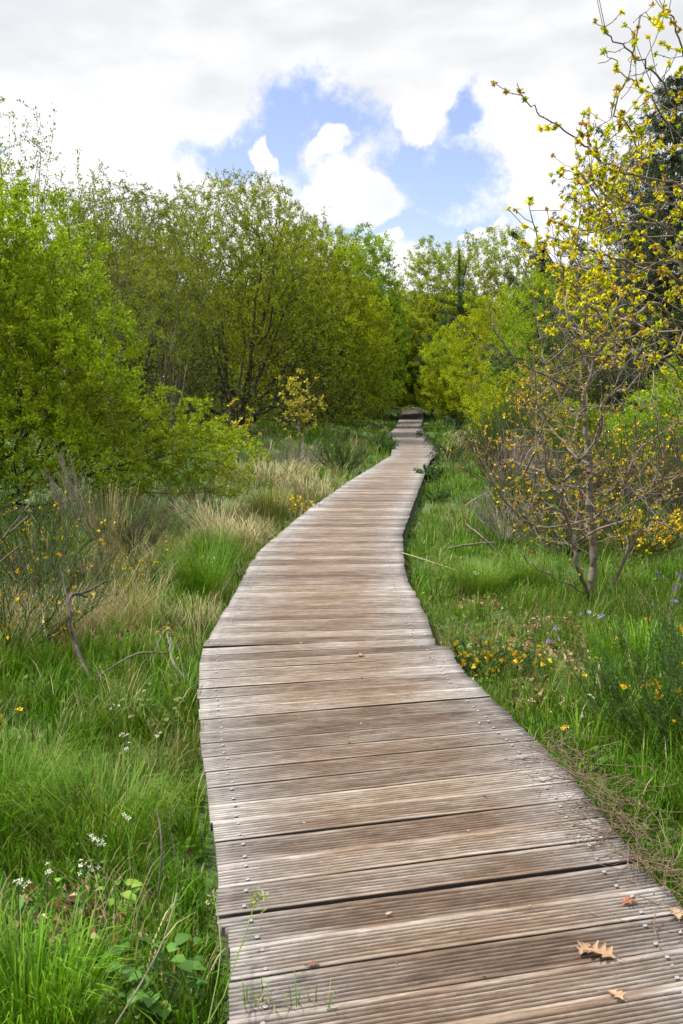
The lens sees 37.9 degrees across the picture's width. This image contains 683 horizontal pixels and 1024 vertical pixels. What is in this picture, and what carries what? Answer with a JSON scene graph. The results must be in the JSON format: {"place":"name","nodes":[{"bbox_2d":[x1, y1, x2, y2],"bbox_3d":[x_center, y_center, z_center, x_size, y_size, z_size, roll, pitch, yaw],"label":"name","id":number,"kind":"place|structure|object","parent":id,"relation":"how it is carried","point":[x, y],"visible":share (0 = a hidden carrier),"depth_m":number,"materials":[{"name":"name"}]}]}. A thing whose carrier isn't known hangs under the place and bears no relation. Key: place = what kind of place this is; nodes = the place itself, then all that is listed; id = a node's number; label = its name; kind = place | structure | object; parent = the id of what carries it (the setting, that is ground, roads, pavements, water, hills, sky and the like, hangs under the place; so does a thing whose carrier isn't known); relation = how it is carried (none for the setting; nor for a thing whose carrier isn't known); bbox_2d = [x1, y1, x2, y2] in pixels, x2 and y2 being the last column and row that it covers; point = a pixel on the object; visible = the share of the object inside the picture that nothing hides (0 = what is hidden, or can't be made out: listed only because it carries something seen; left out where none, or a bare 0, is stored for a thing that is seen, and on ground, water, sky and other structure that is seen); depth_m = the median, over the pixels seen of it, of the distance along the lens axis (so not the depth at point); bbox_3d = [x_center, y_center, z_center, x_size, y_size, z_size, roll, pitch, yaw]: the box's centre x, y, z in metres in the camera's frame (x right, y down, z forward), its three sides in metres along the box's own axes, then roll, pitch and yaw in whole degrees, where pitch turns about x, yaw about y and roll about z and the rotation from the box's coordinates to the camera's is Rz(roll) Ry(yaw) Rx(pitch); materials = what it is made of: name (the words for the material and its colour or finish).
{"place":"outdoors","nodes":[
{"label":"outdoors","id":0,"kind":"place"},
{"bbox_2d":[227,972,337,1014],"bbox_3d":[-0.139,1.095,2.272,0.265,0.067,0.148,-1,7,-5],"label":"grass sprout","id":1,"kind":"object","parent":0,"point":[261,997],"depth_m":2.27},
{"bbox_2d":[0,391,682,1023],"bbox_3d":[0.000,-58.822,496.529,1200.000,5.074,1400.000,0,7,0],"label":"ground","id":2,"kind":"structure","parent":0,"point":[210,869],"depth_m":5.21,"materials":[{"name":"plant"}]},
{"bbox_2d":[0,503,30,562],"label":"dead stick","id":3,"kind":"object","parent":2,"relation":"on","point":[8,532],"visible":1,"depth_m":6.22,"materials":[{"name":"wood"}]},
{"bbox_2d":[8,878,30,955],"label":"cuckoo flower","id":4,"kind":"object","parent":2,"relation":"on","point":[21,906],"visible":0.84,"depth_m":2.65,"materials":[{"name":"green plant"}]},
{"bbox_2d":[0,96,77,476],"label":"slender tree","id":5,"kind":"object","parent":2,"relation":"on","point":[36,144],"visible":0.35,"depth_m":17.10,"materials":[{"name":"green plant"}]},
{"bbox_2d":[34,862,56,922],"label":"cuckoo flower","id":6,"kind":"object","parent":2,"relation":"on","point":[40,904],"visible":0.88,"depth_m":2.83,"materials":[{"name":"green plant"}]},
{"bbox_2d":[0,518,119,617],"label":"broom shrub","id":7,"kind":"object","parent":2,"relation":"on","point":[34,577],"visible":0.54,"depth_m":6.80,"materials":[{"name":"green plant"}]},
{"bbox_2d":[0,711,125,852],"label":"grass tussock","id":8,"kind":"object","parent":2,"relation":"on","point":[5,767],"depth_m":3.52,"materials":[{"name":"plant"}]},
{"bbox_2d":[0,458,128,589],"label":"broom shrub","id":9,"kind":"object","parent":2,"relation":"on","point":[37,542],"visible":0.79,"depth_m":7.79,"materials":[{"name":"green plant"}]},
{"bbox_2d":[39,439,101,543],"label":"dead shrub","id":10,"kind":"object","parent":2,"relation":"on","point":[62,506],"visible":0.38,"depth_m":10.19,"materials":[{"name":"grey plant"}]},
{"bbox_2d":[0,533,141,656],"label":"broom shrub","id":11,"kind":"object","parent":2,"relation":"on","point":[51,602],"visible":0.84,"depth_m":5.80,"materials":[{"name":"green plant"}]},
{"bbox_2d":[0,579,146,647],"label":"straw tussock","id":12,"kind":"object","parent":2,"relation":"on","point":[56,616],"visible":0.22,"depth_m":6.11,"materials":[{"name":"beige plant"}]},
{"bbox_2d":[0,882,156,1023],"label":"grass tussock","id":13,"kind":"object","parent":2,"relation":"on","point":[17,975],"depth_m":2.35,"materials":[{"name":"plant"}]},
{"bbox_2d":[60,570,107,690],"bbox_3d":[-1.428,0.633,5.475,0.247,0.583,0.800,-1,7,-10],"label":"dead stick","id":14,"kind":"object","parent":2,"relation":"on","point":[74,640],"visible":0.91,"depth_m":5.39,"materials":[{"name":"wood"}]},
{"bbox_2d":[30,524,140,604],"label":"broom shrub","id":15,"kind":"object","parent":2,"relation":"on","point":[106,571],"visible":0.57,"depth_m":6.93,"materials":[{"name":"green plant"}]},
{"bbox_2d":[77,859,99,930],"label":"cuckoo flower","id":16,"kind":"object","parent":2,"relation":"on","point":[87,874],"visible":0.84,"depth_m":2.82,"materials":[{"name":"green plant"}]},
{"bbox_2d":[86,834,106,893],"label":"cuckoo flower","id":17,"kind":"object","parent":2,"relation":"on","point":[95,852],"visible":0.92,"depth_m":3.00,"materials":[{"name":"green plant"}]},
{"bbox_2d":[70,477,137,562],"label":"straw tussock","id":18,"kind":"object","parent":2,"relation":"on","point":[111,528],"visible":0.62,"depth_m":8.92,"materials":[{"name":"beige plant"}]},
{"bbox_2d":[0,226,209,422],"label":"willow tree","id":19,"kind":"object","parent":2,"relation":"on","point":[151,393],"visible":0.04,"depth_m":35.90,"materials":[{"name":"green plant"}]},
{"bbox_2d":[0,738,216,869],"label":"grass tussock","id":20,"kind":"object","parent":2,"relation":"on","point":[96,809],"depth_m":3.40,"materials":[{"name":"plant"}]},
{"bbox_2d":[55,148,169,460],"bbox_3d":[-4.639,-3.982,20.155,2.338,6.249,2.508,0,7,0],"label":"slender tree","id":21,"kind":"object","parent":2,"relation":"on","point":[115,267],"visible":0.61,"depth_m":19.93,"materials":[{"name":"green plant"}]},
{"bbox_2d":[95,878,142,912],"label":"bramble plant","id":22,"kind":"object","parent":2,"relation":"on","point":[126,894],"visible":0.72,"depth_m":2.92,"materials":[{"name":"green plant"}]},
{"bbox_2d":[1,178,241,438],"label":"willow tree","id":23,"kind":"object","parent":2,"relation":"on","point":[148,362],"visible":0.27,"depth_m":25.71,"materials":[{"name":"green plant"}]},
{"bbox_2d":[69,496,188,557],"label":"broom shrub","id":24,"kind":"object","parent":2,"relation":"on","point":[142,527],"visible":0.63,"depth_m":9.35,"materials":[{"name":"grey plant"}]},
{"bbox_2d":[81,496,176,536],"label":"grass tussock","id":25,"kind":"object","parent":2,"relation":"on","point":[129,519],"depth_m":10.67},
{"bbox_2d":[98,634,166,676],"bbox_3d":[-1.102,0.776,5.342,0.117,0.162,0.418,6,9,42],"label":"dead stick","id":26,"kind":"object","parent":2,"relation":"on","point":[116,664],"visible":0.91,"depth_m":5.33,"materials":[{"name":"wood"}]},
{"bbox_2d":[78,480,188,523],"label":"straw tussock","id":27,"kind":"object","parent":2,"relation":"on","point":[143,500],"visible":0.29,"depth_m":12.06,"materials":[{"name":"beige plant"}]},
{"bbox_2d":[0,158,270,515],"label":"willow bush","id":28,"kind":"object","parent":2,"relation":"on","point":[15,290],"visible":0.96,"depth_m":12.01,"materials":[{"name":"green plant"}]},
{"bbox_2d":[115,893,177,1023],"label":"dead stick","id":29,"kind":"object","parent":2,"relation":"on","point":[151,963],"visible":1,"depth_m":2.25,"materials":[{"name":"brown wood"}]},
{"bbox_2d":[120,682,183,729],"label":"bramble plant","id":30,"kind":"object","parent":2,"relation":"on","point":[166,714],"visible":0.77,"depth_m":4.50,"materials":[{"name":"green plant"}]},
{"bbox_2d":[78,541,226,597],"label":"grass","id":31,"kind":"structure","parent":2,"relation":"on","point":[148,565],"depth_m":7.60,"materials":[{"name":"plant"}]},
{"bbox_2d":[104,933,208,1021],"bbox_3d":[-0.454,1.164,2.458,0.253,0.210,0.243,0,7,0],"label":"bramble plant","id":32,"kind":"object","parent":2,"relation":"on","point":[189,965],"visible":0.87,"depth_m":2.44,"materials":[{"name":"green plant"}]},
{"bbox_2d":[155,808,162,910],"bbox_3d":[-0.540,1.036,2.963,0.026,0.300,0.058,0,7,0],"label":"dead stick","id":33,"kind":"object","parent":2,"relation":"on","point":[160,855],"visible":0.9,"depth_m":2.94,"materials":[{"name":"brown wood"}]},
{"bbox_2d":[111,188,228,452],"bbox_3d":[-3.865,-4.250,22.677,2.650,5.979,2.609,0,7,0],"label":"slender tree","id":34,"kind":"object","parent":2,"relation":"on","point":[182,265],"visible":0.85,"depth_m":22.51,"materials":[{"name":"green plant"}]},
{"bbox_2d":[140,587,226,634],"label":"straw tussock","id":35,"kind":"object","parent":2,"relation":"on","point":[199,615],"visible":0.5,"depth_m":6.43,"materials":[{"name":"beige plant"}]},
{"bbox_2d":[115,290,251,418],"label":"willow tree","id":36,"kind":"object","parent":2,"relation":"on","point":[185,383],"visible":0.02,"depth_m":45.04,"materials":[{"name":"green plant"}]},
{"bbox_2d":[130,538,246,608],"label":"grass tussock","id":37,"kind":"object","parent":2,"relation":"on","point":[194,582],"depth_m":7.20,"materials":[{"name":"plant"}]},
{"bbox_2d":[150,501,232,543],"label":"grass tussock","id":38,"kind":"object","parent":2,"relation":"on","point":[183,522],"depth_m":10.44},
{"bbox_2d":[160,476,224,513],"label":"dead shrub","id":39,"kind":"object","parent":2,"relation":"on","point":[185,497],"visible":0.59,"depth_m":12.17,"materials":[{"name":"brown plant"}]},
{"bbox_2d":[145,520,251,580],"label":"grass tussock","id":40,"kind":"object","parent":2,"relation":"on","point":[217,539],"depth_m":8.34,"materials":[{"name":"plant"}]},
{"bbox_2d":[137,497,263,557],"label":"straw tussock","id":41,"kind":"object","parent":2,"relation":"on","point":[208,521],"visible":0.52,"depth_m":9.39,"materials":[{"name":"beige plant"}]},
{"bbox_2d":[108,165,360,431],"bbox_3d":[-3.215,-6.331,30.157,7.609,8.099,6.243,0,7,0],"label":"willow tree","id":42,"kind":"object","parent":2,"relation":"on","point":[271,289],"visible":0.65,"depth_m":29.39,"materials":[{"name":"green plant"}]},
{"bbox_2d":[186,513,283,550],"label":"straw tussock","id":43,"kind":"object","parent":2,"relation":"on","point":[252,532],"visible":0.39,"depth_m":9.93,"materials":[{"name":"beige plant"}]},
{"bbox_2d":[154,281,318,419],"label":"willow tree","id":44,"kind":"object","parent":2,"relation":"on","point":[219,389],"visible":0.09,"depth_m":40.95,"materials":[{"name":"green plant"}]},
{"bbox_2d":[204,885,268,1023],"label":"flowering weed","id":45,"kind":"object","parent":2,"relation":"on","point":[260,898],"visible":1,"depth_m":2.35,"materials":[{"name":"green plant"}]},
{"bbox_2d":[212,398,261,468],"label":"oak seedling","id":46,"kind":"object","parent":2,"relation":"on","point":[235,424],"visible":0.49,"depth_m":18.42,"materials":[{"name":"yellow plant"}]},
{"bbox_2d":[203,457,329,489],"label":"straw tussock","id":47,"kind":"object","parent":2,"relation":"on","point":[264,471],"visible":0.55,"depth_m":16.72,"materials":[{"name":"beige plant"}]},
{"bbox_2d":[243,486,300,527],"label":"grass tussock","id":48,"kind":"object","parent":2,"relation":"on","point":[263,503],"depth_m":11.57,"materials":[{"name":"plant"}]},
{"bbox_2d":[256,434,327,470],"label":"dead shrub","id":49,"kind":"object","parent":2,"relation":"on","point":[299,455],"visible":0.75,"depth_m":19.70,"materials":[{"name":"grey plant"}]},
{"bbox_2d":[269,490,323,518],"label":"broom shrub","id":50,"kind":"object","parent":2,"relation":"on","point":[297,504],"visible":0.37,"depth_m":12.63,"materials":[{"name":"yellow plant"}]},
{"bbox_2d":[270,368,327,464],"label":"oak seedling","id":51,"kind":"object","parent":2,"relation":"on","point":[300,397],"visible":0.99,"depth_m":21.31,"materials":[{"name":"yellow plant"}]},
{"bbox_2d":[264,468,337,503],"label":"straw tussock","id":52,"kind":"object","parent":2,"relation":"on","point":[312,484],"visible":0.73,"depth_m":14.09,"materials":[{"name":"beige plant"}]},
{"bbox_2d":[203,215,407,429],"bbox_3d":[-1.317,-6.749,35.664,7.216,7.661,5.895,0,7,0],"label":"willow tree","id":53,"kind":"object","parent":2,"relation":"on","point":[336,257],"visible":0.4,"depth_m":34.70,"materials":[{"name":"green plant"}]},
{"bbox_2d":[264,269,406,423],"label":"willow tree","id":54,"kind":"object","parent":2,"relation":"on","point":[360,361],"visible":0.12,"depth_m":43.26,"materials":[{"name":"green plant"}]},
{"bbox_2d":[310,430,371,472],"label":"broom shrub","id":55,"kind":"object","parent":2,"relation":"on","point":[354,458],"visible":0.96,"depth_m":19.42,"materials":[{"name":"green plant"}]},
{"bbox_2d":[1,525,680,979],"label":"wildflowers","id":56,"kind":"object","parent":2,"relation":"on","point":[189,851],"visible":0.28,"depth_m":5.72,"materials":[{"name":"plant"}]},
{"bbox_2d":[0,540,682,1023],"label":"ground cover","id":57,"kind":"object","parent":2,"relation":"on","point":[198,854],"visible":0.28,"depth_m":4.83,"materials":[{"name":"green plant"}]},
{"bbox_2d":[335,222,415,421],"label":"willow tree","id":58,"kind":"object","parent":2,"relation":"on","point":[374,271],"visible":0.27,"depth_m":50.43,"materials":[{"name":"green plant"}]},
{"bbox_2d":[367,431,400,454],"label":"gorse sprig","id":59,"kind":"object","parent":2,"relation":"on","point":[391,443],"visible":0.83,"depth_m":26.09,"materials":[{"name":"green plant"}]},
{"bbox_2d":[326,300,447,415],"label":"willow tree","id":60,"kind":"object","parent":2,"relation":"on","point":[414,367],"visible":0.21,"depth_m":55.59,"materials":[{"name":"green plant"}]},
{"bbox_2d":[414,461,446,481],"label":"gorse sprig","id":61,"kind":"object","parent":2,"relation":"on","point":[433,472],"visible":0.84,"depth_m":17.91,"materials":[{"name":"green plant"}]},
{"bbox_2d":[392,234,473,413],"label":"willow tree","id":62,"kind":"object","parent":2,"relation":"on","point":[441,267],"visible":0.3,"depth_m":60.97,"materials":[{"name":"green plant"}]},
{"bbox_2d":[424,486,451,502],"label":"gorse sprig","id":63,"kind":"object","parent":2,"relation":"on","point":[442,494],"visible":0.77,"depth_m":14.40,"materials":[{"name":"green plant"}]},
{"bbox_2d":[197,406,682,1023],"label":"boardwalk","id":64,"kind":"structure","parent":2,"relation":"on","point":[389,804],"depth_m":3.22,"materials":[{"name":"brown wood"}]},
{"bbox_2d":[212,572,681,981],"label":"leaf crumbs","id":65,"kind":"object","parent":64,"relation":"on","point":[680,931],"visible":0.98,"depth_m":3.04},
{"bbox_2d":[584,940,623,960],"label":"oak leaf","id":66,"kind":"object","parent":64,"relation":"on","point":[603,950],"visible":1,"depth_m":2.47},
{"bbox_2d":[391,290,492,411],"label":"willow tree","id":67,"kind":"object","parent":2,"relation":"on","point":[433,306],"visible":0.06,"depth_m":58.74,"materials":[{"name":"green plant"}]},
{"bbox_2d":[414,249,479,424],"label":"pine tree","id":68,"kind":"object","parent":2,"relation":"on","point":[459,305],"visible":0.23,"depth_m":47.00,"materials":[{"name":"green plant"}]},
{"bbox_2d":[413,318,501,429],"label":"leafy bush","id":69,"kind":"object","parent":2,"relation":"on","point":[428,381],"visible":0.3,"depth_m":43.09,"materials":[{"name":"green plant"}]},
{"bbox_2d":[446,429,494,456],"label":"shrub","id":70,"kind":"object","parent":2,"relation":"on","point":[458,443],"visible":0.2,"depth_m":24.32,"materials":[{"name":"beige plant"}]},
{"bbox_2d":[431,553,527,598],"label":"grass tussock","id":71,"kind":"object","parent":2,"relation":"on","point":[486,578],"depth_m":7.63,"materials":[{"name":"plant"}]},
{"bbox_2d":[435,223,535,408],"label":"willow tree","id":72,"kind":"object","parent":2,"relation":"on","point":[487,282],"visible":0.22,"depth_m":59.88,"materials":[{"name":"green plant"}]},
{"bbox_2d":[449,388,527,472],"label":"broom shrub","id":73,"kind":"object","parent":2,"relation":"on","point":[489,426],"visible":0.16,"depth_m":19.35,"materials":[{"name":"green plant"}]},
{"bbox_2d":[437,637,555,681],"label":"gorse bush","id":74,"kind":"object","parent":2,"relation":"on","point":[466,660],"visible":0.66,"depth_m":5.41,"materials":[{"name":"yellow plant"}]},
{"bbox_2d":[437,283,570,418],"bbox_3d":[6.135,-5.527,36.615,5.289,5.665,4.609,0,7,0],"label":"leafy bush","id":75,"kind":"object","parent":2,"relation":"on","point":[456,390],"visible":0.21,"depth_m":36.04,"materials":[{"name":"green plant"}]},
{"bbox_2d":[461,480,546,543],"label":"dead shrub","id":76,"kind":"object","parent":2,"relation":"on","point":[484,519],"visible":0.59,"depth_m":10.25,"materials":[{"name":"grey plant"}]},
{"bbox_2d":[451,414,558,493],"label":"broom shrub","id":77,"kind":"object","parent":2,"relation":"on","point":[490,450],"visible":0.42,"depth_m":15.12,"materials":[{"name":"grey plant"}]},
{"bbox_2d":[458,335,553,431],"bbox_3d":[5.057,-3.429,28.743,3.374,3.296,2.897,0,7,0],"label":"leafy bush","id":78,"kind":"object","parent":2,"relation":"on","point":[473,384],"visible":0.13,"depth_m":28.57,"materials":[{"name":"green plant"}]},
{"bbox_2d":[474,459,559,526],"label":"broom shrub","id":79,"kind":"object","parent":2,"relation":"on","point":[523,486],"visible":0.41,"depth_m":11.39,"materials":[{"name":"grey plant"}]},
{"bbox_2d":[468,360,572,439],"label":"leafy bush","id":80,"kind":"object","parent":2,"relation":"on","point":[486,395],"visible":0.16,"depth_m":23.10,"materials":[{"name":"green plant"}]},
{"bbox_2d":[471,550,572,586],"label":"grass tussock","id":81,"kind":"object","parent":2,"relation":"on","point":[519,566],"depth_m":8.03,"materials":[{"name":"plant"}]},
{"bbox_2d":[486,422,564,506],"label":"dead shrub","id":82,"kind":"object","parent":2,"relation":"on","point":[515,455],"visible":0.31,"depth_m":13.17,"materials":[{"name":"grey plant"}]},
{"bbox_2d":[481,354,573,485],"bbox_3d":[3.006,-1.425,16.129,1.533,2.249,1.864,-2,7,-20],"label":"broom shrub","id":83,"kind":"object","parent":2,"relation":"on","point":[511,418],"visible":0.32,"depth_m":15.99,"materials":[{"name":"grey plant"}]},
{"bbox_2d":[473,271,595,352],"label":"willow tree","id":84,"kind":"object","parent":2,"relation":"on","point":[530,282],"visible":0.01,"depth_m":48.39,"materials":[{"name":"green plant"}]},
{"bbox_2d":[479,316,603,420],"bbox_3d":[5.444,-3.362,26.274,3.774,3.772,3.100,0,7,0],"label":"leafy bush","id":85,"kind":"object","parent":2,"relation":"on","point":[528,338],"visible":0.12,"depth_m":25.96,"materials":[{"name":"green plant"}]},
{"bbox_2d":[415,71,682,466],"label":"spruce tree","id":86,"kind":"object","parent":2,"relation":"on","point":[654,169],"visible":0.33,"depth_m":20.97,"materials":[{"name":"green plant"}]},
{"bbox_2d":[479,261,620,379],"bbox_3d":[7.085,-5.202,32.568,5.131,5.971,4.375,0,7,0],"label":"leafy bush","id":87,"kind":"object","parent":2,"relation":"on","point":[518,322],"visible":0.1,"depth_m":32.13,"materials":[{"name":"green plant"}]},
{"bbox_2d":[496,457,641,557],"bbox_3d":[2.137,-0.034,9.499,1.179,1.009,1.337,-4,8,-33],"label":"shrub","id":88,"kind":"object","parent":2,"relation":"on","point":[550,544],"visible":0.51,"depth_m":9.40,"materials":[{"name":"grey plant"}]},
{"bbox_2d":[518,397,625,477],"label":"leafy bush","id":89,"kind":"object","parent":2,"relation":"on","point":[591,426],"visible":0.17,"depth_m":17.78,"materials":[{"name":"green plant"}]},
{"bbox_2d":[496,432,647,518],"bbox_3d":[2.672,-0.416,11.653,1.855,1.206,1.748,0,7,0],"label":"shrub","id":90,"kind":"object","parent":2,"relation":"on","point":[599,483],"visible":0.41,"depth_m":11.48,"materials":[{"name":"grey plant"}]},
{"bbox_2d":[464,239,682,600],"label":"oak sapling","id":91,"kind":"object","parent":2,"relation":"on","point":[591,521],"visible":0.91,"depth_m":7.14,"materials":[{"name":"brown plant"}]},
{"bbox_2d":[524,344,641,421],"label":"leafy bush","id":92,"kind":"object","parent":2,"relation":"on","point":[570,384],"visible":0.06,"depth_m":22.35,"materials":[{"name":"green plant"}]},
{"bbox_2d":[491,0,682,385],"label":"oak tree","id":93,"kind":"object","parent":2,"relation":"on","point":[597,274],"visible":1,"depth_m":4.17,"materials":[{"name":"yellow plant"}]},
{"bbox_2d":[497,721,682,942],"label":"dry grass mat","id":94,"kind":"object","parent":2,"relation":"on","point":[629,830],"visible":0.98,"depth_m":3.20,"materials":[{"name":"plant"}]},
{"bbox_2d":[538,403,682,503],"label":"broom shrub","id":95,"kind":"object","parent":2,"relation":"on","point":[621,441],"visible":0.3,"depth_m":13.48,"materials":[{"name":"green plant"}]},
{"bbox_2d":[558,492,682,557],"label":"shrub","id":96,"kind":"object","parent":2,"relation":"on","point":[666,538],"visible":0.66,"depth_m":9.46,"materials":[{"name":"yellow plant"}]},
{"bbox_2d":[559,606,682,756],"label":"broom shrub","id":97,"kind":"object","parent":2,"relation":"on","point":[627,707],"visible":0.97,"depth_m":4.13,"materials":[{"name":"green plant"}]},
{"bbox_2d":[578,614,682,705],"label":"grass tussock","id":98,"kind":"object","parent":2,"relation":"on","point":[608,645],"depth_m":5.04,"materials":[{"name":"plant"}]},
{"bbox_2d":[583,404,682,527],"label":"broom shrub","id":99,"kind":"object","parent":2,"relation":"on","point":[679,482],"visible":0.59,"depth_m":11.25,"materials":[{"name":"green plant"}]},
{"bbox_2d":[600,576,682,682],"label":"broom shrub","id":100,"kind":"object","parent":2,"relation":"on","point":[664,622],"visible":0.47,"depth_m":4.92,"materials":[{"name":"green plant"}]},
{"bbox_2d":[602,370,682,487],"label":"leafy bush","id":101,"kind":"object","parent":2,"relation":"on","point":[663,402],"visible":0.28,"depth_m":14.90,"materials":[{"name":"green plant"}]},
{"bbox_2d":[622,352,682,453],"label":"leafy bush","id":102,"kind":"object","parent":2,"relation":"on","point":[676,366],"visible":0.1,"depth_m":17.81,"materials":[{"name":"green plant"}]},
{"bbox_2d":[0,0,682,387],"label":"sky","id":103,"kind":"structure","parent":0,"point":[388,115],"materials":[{"name":"white"}]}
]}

